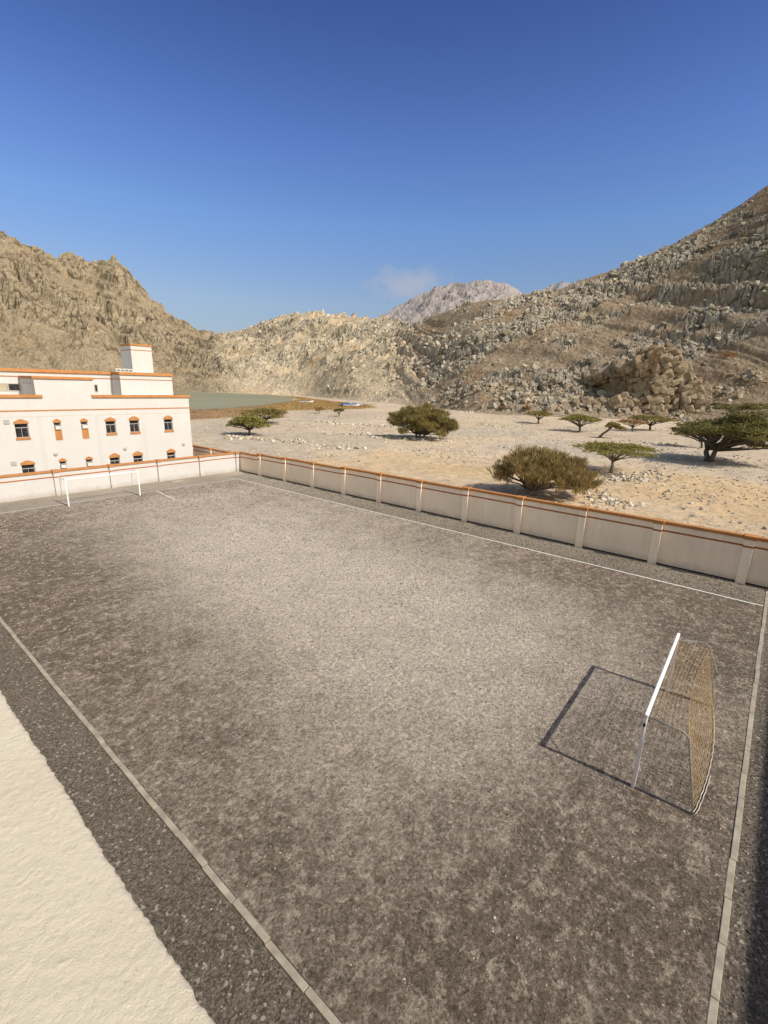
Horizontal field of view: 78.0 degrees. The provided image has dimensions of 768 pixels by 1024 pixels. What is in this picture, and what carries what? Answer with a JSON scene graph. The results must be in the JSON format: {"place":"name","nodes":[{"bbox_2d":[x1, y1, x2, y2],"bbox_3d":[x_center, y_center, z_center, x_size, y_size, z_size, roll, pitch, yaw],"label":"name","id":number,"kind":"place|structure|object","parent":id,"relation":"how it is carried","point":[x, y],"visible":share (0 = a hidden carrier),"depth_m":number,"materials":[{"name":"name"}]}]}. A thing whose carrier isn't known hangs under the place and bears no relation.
{"place":"outdoors","nodes":[
{"label":"outdoors","id":0,"kind":"place"},
{"bbox_2d":[0,690,214,1023],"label":"stucco building","id":1,"kind":"structure","parent":0,"point":[81,942],"depth_m":0.90,"materials":[{"name":"beige paint"}]},
{"bbox_2d":[0,231,234,392],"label":"hill","id":2,"kind":"structure","parent":0,"point":[108,295],"depth_m":500.49,"materials":[{"name":"brown stone"}]},
{"bbox_2d":[1,237,241,382],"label":"boulders","id":3,"kind":"object","parent":2,"relation":"on","point":[125,322],"visible":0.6,"depth_m":504.88,"materials":[{"name":"brown stone"}]},
{"bbox_2d":[173,392,296,409],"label":"water","id":4,"kind":"structure","parent":0,"point":[202,400],"depth_m":259.97,"materials":[{"name":"liquid"}]},
{"bbox_2d":[230,309,421,405],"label":"hill","id":5,"kind":"structure","parent":0,"point":[355,340],"depth_m":431.73,"materials":[{"name":"beige stone"}]},
{"bbox_2d":[231,309,420,395],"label":"boulders","id":6,"kind":"object","parent":5,"relation":"on","point":[402,343],"visible":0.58,"depth_m":425.89,"materials":[{"name":"beige stone"}]},
{"bbox_2d":[0,471,767,1023],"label":"yard","id":7,"kind":"structure","parent":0,"point":[44,713],"depth_m":9.72,"materials":[{"name":"stone"}]},
{"bbox_2d":[0,343,192,474],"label":"school building","id":8,"kind":"structure","parent":7,"relation":"on","point":[136,409],"depth_m":44.84,"materials":[{"name":"white paint"}]},
{"bbox_2d":[0,383,20,390],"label":"window","id":9,"kind":"structure","parent":8,"relation":"in","point":[3,386],"depth_m":42.54,"materials":[{"name":"black glass"}]},
{"bbox_2d":[13,419,30,439],"bbox_3d":[-31.033,-7.067,40.603,0.275,1.741,1.053,13,19,38],"label":"window","id":10,"kind":"structure","parent":8,"relation":"in","point":[21,427],"depth_m":40.63,"materials":[{"name":"black glass"}]},
{"bbox_2d":[20,460,34,472],"bbox_3d":[-31.120,-3.662,41.505,0.275,1.738,1.053,13,19,38],"label":"window","id":11,"kind":"structure","parent":8,"relation":"in","point":[27,466],"depth_m":41.44,"materials":[{"name":"orange glass"}]},
{"bbox_2d":[53,419,62,439],"bbox_3d":[-29.292,-7.411,42.587,0.375,1.879,0.627,13,19,38],"label":"window","id":12,"kind":"structure","parent":8,"relation":"in","point":[58,432],"depth_m":42.55,"materials":[{"name":"orange glass"}]},
{"bbox_2d":[59,458,66,468],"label":"window","id":13,"kind":"structure","parent":8,"relation":"in","point":[62,461],"depth_m":43.37,"materials":[{"name":"orange glass"}]},
{"bbox_2d":[80,418,88,438],"bbox_3d":[-27.903,-7.790,44.202,0.375,1.875,0.647,13,19,38],"label":"window","id":14,"kind":"structure","parent":8,"relation":"in","point":[85,432],"depth_m":44.18,"materials":[{"name":"orange glass"}]},
{"bbox_2d":[85,456,92,466],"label":"window","id":15,"kind":"structure","parent":8,"relation":"in","point":[88,459],"depth_m":44.96,"materials":[{"name":"orange glass"}]},
{"bbox_2d":[105,417,117,434],"bbox_3d":[-26.479,-8.309,45.902,0.275,1.703,0.994,13,19,38],"label":"window","id":16,"kind":"structure","parent":8,"relation":"in","point":[110,422],"depth_m":45.96,"materials":[{"name":"black glass"}]},
{"bbox_2d":[109,453,119,463],"bbox_3d":[-26.566,-4.937,46.796,0.275,1.759,0.994,13,19,38],"label":"window","id":17,"kind":"structure","parent":8,"relation":"in","point":[114,458],"depth_m":46.74,"materials":[{"name":"orange glass"}]},
{"bbox_2d":[129,416,140,433],"bbox_3d":[-25.057,-8.719,47.551,0.275,1.745,1.005,13,19,38],"label":"window","id":18,"kind":"structure","parent":8,"relation":"in","point":[134,426],"depth_m":47.60,"materials":[{"name":"black glass"}]},
{"bbox_2d":[133,451,142,461],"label":"window","id":19,"kind":"structure","parent":8,"relation":"in","point":[137,456],"depth_m":48.39,"materials":[{"name":"orange glass"}]},
{"bbox_2d":[163,415,173,431],"bbox_3d":[-22.834,-9.342,50.132,0.275,1.731,0.991,13,19,38],"label":"window","id":20,"kind":"structure","parent":8,"relation":"in","point":[167,419],"depth_m":50.19,"materials":[{"name":"black glass"}]},
{"bbox_2d":[166,449,175,458],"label":"window","id":21,"kind":"structure","parent":8,"relation":"in","point":[171,452],"depth_m":50.98,"materials":[{"name":"orange glass"}]},
{"bbox_2d":[0,451,239,502],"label":"boundary wall","id":22,"kind":"structure","parent":7,"relation":"on","point":[24,486],"depth_m":40.99,"materials":[{"name":"white paint"}]},
{"bbox_2d":[0,617,341,1023],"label":"kerb","id":23,"kind":"structure","parent":7,"relation":"on","point":[312,996],"depth_m":9.29,"materials":[{"name":"concrete"}]},
{"bbox_2d":[0,479,762,1023],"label":"pitch","id":24,"kind":"object","parent":7,"relation":"on","point":[376,973],"visible":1,"depth_m":12.88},
{"bbox_2d":[60,470,140,505],"bbox_3d":[-22.131,-1.999,37.137,1.377,2.040,5.240,13,19,38],"label":"football goal","id":25,"kind":"object","parent":24,"relation":"on","point":[96,476],"visible":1,"depth_m":35.97,"materials":[{"name":"white metal"}]},
{"bbox_2d":[0,479,762,605],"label":"pitch markings","id":26,"kind":"object","parent":24,"relation":"on","point":[458,532],"visible":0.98,"depth_m":29.77,"materials":[{"name":"paint"}]},
{"bbox_2d":[0,474,767,1023],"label":"pebbles","id":27,"kind":"object","parent":24,"relation":"on","point":[686,582],"visible":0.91,"depth_m":18.12,"materials":[{"name":"gravel"}]},
{"bbox_2d":[631,633,717,814],"bbox_3d":[8.058,5.292,12.556,1.484,2.040,4.975,13,19,37],"label":"football goal","id":28,"kind":"object","parent":24,"relation":"on","point":[673,651],"visible":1,"depth_m":11.86,"materials":[{"name":"white metal"}]},
{"bbox_2d":[239,452,767,587],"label":"boundary wall","id":29,"kind":"structure","parent":7,"relation":"on","point":[740,558],"depth_m":29.50,"materials":[{"name":"beige paint"}]},
{"bbox_2d":[706,589,767,1023],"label":"kerb","id":30,"kind":"structure","parent":7,"relation":"on","point":[712,1013],"depth_m":9.63,"materials":[{"name":"concrete"}]},
{"bbox_2d":[0,0,767,333],"label":"sky","id":31,"kind":"structure","parent":0,"point":[248,163],"materials":[{"name":"blue"}]},
{"bbox_2d":[385,280,521,323],"bbox_3d":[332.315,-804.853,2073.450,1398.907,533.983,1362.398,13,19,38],"label":"mountain","id":32,"kind":"structure","parent":0,"point":[439,299],"depth_m":2268.95,"materials":[{"name":"grey stone"}]},
{"bbox_2d":[190,395,767,537],"bbox_3d":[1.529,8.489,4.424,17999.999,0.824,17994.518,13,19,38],"label":"ground","id":33,"kind":"structure","parent":0,"point":[456,473],"depth_m":67.74,"materials":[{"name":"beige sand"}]},
{"bbox_2d":[192,445,229,455],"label":"boundary wall","id":34,"kind":"structure","parent":33,"relation":"on","point":[199,450],"depth_m":53.79,"materials":[{"name":"beige paint"}]},
{"bbox_2d":[225,412,271,434],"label":"acacia tree","id":35,"kind":"object","parent":33,"relation":"on","point":[250,421],"visible":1,"depth_m":82.94,"materials":[{"name":"green plant"}]},
{"bbox_2d":[239,407,287,422],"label":"acacia tree","id":36,"kind":"object","parent":33,"relation":"on","point":[275,413],"visible":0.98,"depth_m":110.18,"materials":[{"name":"green plant"}]},
{"bbox_2d":[224,434,315,445],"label":"rubble","id":37,"kind":"object","parent":33,"relation":"on","point":[240,437],"visible":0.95,"depth_m":77.76,"materials":[{"name":"stone"}]},
{"bbox_2d":[189,401,371,418],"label":"marsh plants","id":38,"kind":"object","parent":33,"relation":"on","point":[268,406],"visible":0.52,"depth_m":183.26,"materials":[{"name":"brown plant"}]},
{"bbox_2d":[262,395,373,409],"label":"dry grass","id":39,"kind":"structure","parent":33,"relation":"on","point":[312,403],"depth_m":219.82,"materials":[{"name":"brown plant"}]},
{"bbox_2d":[314,407,324,413],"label":"thorn shrub","id":40,"kind":"object","parent":33,"relation":"on","point":[319,409],"visible":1,"depth_m":155.44,"materials":[{"name":"brown plant"}]},
{"bbox_2d":[333,408,343,416],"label":"acacia tree","id":41,"kind":"object","parent":33,"relation":"on","point":[339,409],"visible":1,"depth_m":144.61,"materials":[{"name":"green plant"}]},
{"bbox_2d":[322,431,373,435],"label":"rubble","id":42,"kind":"object","parent":33,"relation":"on","point":[348,434],"visible":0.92,"depth_m":91.83,"materials":[{"name":"stone"}]},
{"bbox_2d":[342,403,358,405],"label":"fishing boat","id":43,"kind":"object","parent":33,"relation":"on","point":[350,404],"visible":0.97,"depth_m":215.21,"materials":[{"name":"white"}]},
{"bbox_2d":[313,420,399,426],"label":"rubble","id":44,"kind":"object","parent":33,"relation":"on","point":[335,422],"visible":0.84,"depth_m":114.31,"materials":[{"name":"stone"}]},
{"bbox_2d":[309,435,453,450],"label":"rubble","id":45,"kind":"object","parent":33,"relation":"on","point":[338,446],"visible":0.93,"depth_m":84.49,"materials":[{"name":"stone"}]},
{"bbox_2d":[385,402,459,439],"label":"acacia tree","id":46,"kind":"object","parent":33,"relation":"on","point":[424,419],"visible":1,"depth_m":84.79,"materials":[{"name":"green plant"}]},
{"bbox_2d":[394,449,490,452],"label":"rubble","id":47,"kind":"object","parent":33,"relation":"on","point":[441,450],"visible":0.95,"depth_m":70.58,"materials":[{"name":"stone"}]},
{"bbox_2d":[524,410,553,422],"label":"acacia tree","id":48,"kind":"object","parent":33,"relation":"on","point":[541,413],"visible":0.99,"depth_m":132.60,"materials":[{"name":"green plant"}]},
{"bbox_2d":[485,444,604,496],"bbox_3d":[14.368,-3.625,42.443,10.166,4.861,8.816,13,19,38],"label":"thorn tree","id":49,"kind":"object","parent":33,"relation":"on","point":[537,469],"visible":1,"depth_m":40.63,"materials":[{"name":"green plant"}]},
{"bbox_2d":[459,411,694,448],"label":"rubble","id":50,"kind":"object","parent":33,"relation":"on","point":[648,442],"visible":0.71,"depth_m":93.20,"materials":[{"name":"stone"}]},
{"bbox_2d":[558,413,602,431],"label":"acacia tree","id":51,"kind":"object","parent":33,"relation":"on","point":[578,418],"visible":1,"depth_m":108.54,"materials":[{"name":"green plant"}]},
{"bbox_2d":[457,345,709,415],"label":"rock outcrop","id":52,"kind":"object","parent":33,"relation":"on","point":[636,381],"visible":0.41,"depth_m":169.49,"materials":[{"name":"brown stone"}]},
{"bbox_2d":[444,362,767,422],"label":"boulders","id":53,"kind":"object","parent":33,"relation":"on","point":[749,376],"visible":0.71,"depth_m":185.13,"materials":[{"name":"grey stone"}]},
{"bbox_2d":[598,421,626,437],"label":"acacia tree","id":54,"kind":"object","parent":33,"relation":"on","point":[611,425],"visible":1,"depth_m":97.13,"materials":[{"name":"green plant"}]},
{"bbox_2d":[568,441,661,472],"bbox_3d":[27.095,-6.351,55.439,9.803,3.731,10.356,13,19,38],"label":"acacia tree","id":55,"kind":"object","parent":33,"relation":"on","point":[607,449],"visible":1,"depth_m":54.04,"materials":[{"name":"green plant"}]},
{"bbox_2d":[562,469,682,508],"bbox_3d":[23.873,-2.917,48.809,8.911,0.796,23.775,13,19,38],"label":"rubble","id":56,"kind":"object","parent":33,"relation":"on","point":[609,499],"visible":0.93,"depth_m":44.80,"materials":[{"name":"stone"}]},
{"bbox_2d":[617,419,647,430],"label":"acacia tree","id":57,"kind":"object","parent":33,"relation":"on","point":[632,421],"visible":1,"depth_m":115.29,"materials":[{"name":"green plant"}]},
{"bbox_2d":[628,414,675,429],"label":"acacia tree","id":58,"kind":"object","parent":33,"relation":"on","point":[654,418],"visible":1,"depth_m":117.71,"materials":[{"name":"green plant"}]},
{"bbox_2d":[670,430,702,447],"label":"acacia tree","id":59,"kind":"object","parent":33,"relation":"on","point":[685,435],"visible":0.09,"depth_m":83.56,"materials":[{"name":"green plant"}]},
{"bbox_2d":[666,402,767,461],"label":"acacia tree","id":60,"kind":"object","parent":33,"relation":"on","point":[739,427],"visible":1,"depth_m":62.59,"materials":[{"name":"green plant"}]},
{"bbox_2d":[537,277,589,290],"bbox_3d":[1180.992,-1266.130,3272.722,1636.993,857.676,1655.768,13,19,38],"label":"mountain","id":61,"kind":"structure","parent":0,"point":[560,285],"depth_m":3611.47,"materials":[{"name":"grey stone"}]},
{"bbox_2d":[417,185,767,421],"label":"hill","id":62,"kind":"structure","parent":0,"point":[748,349],"depth_m":243.53,"materials":[{"name":"brown stone"}]},
{"bbox_2d":[408,195,767,420],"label":"boulders","id":63,"kind":"object","parent":62,"relation":"on","point":[623,341],"visible":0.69,"depth_m":256.31,"materials":[{"name":"grey stone"}]},
{"bbox_2d":[718,351,735,357],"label":"thorn shrub","id":64,"kind":"object","parent":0,"point":[732,355],"visible":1,"depth_m":188.25,"materials":[{"name":"brown plant"}]}
]}

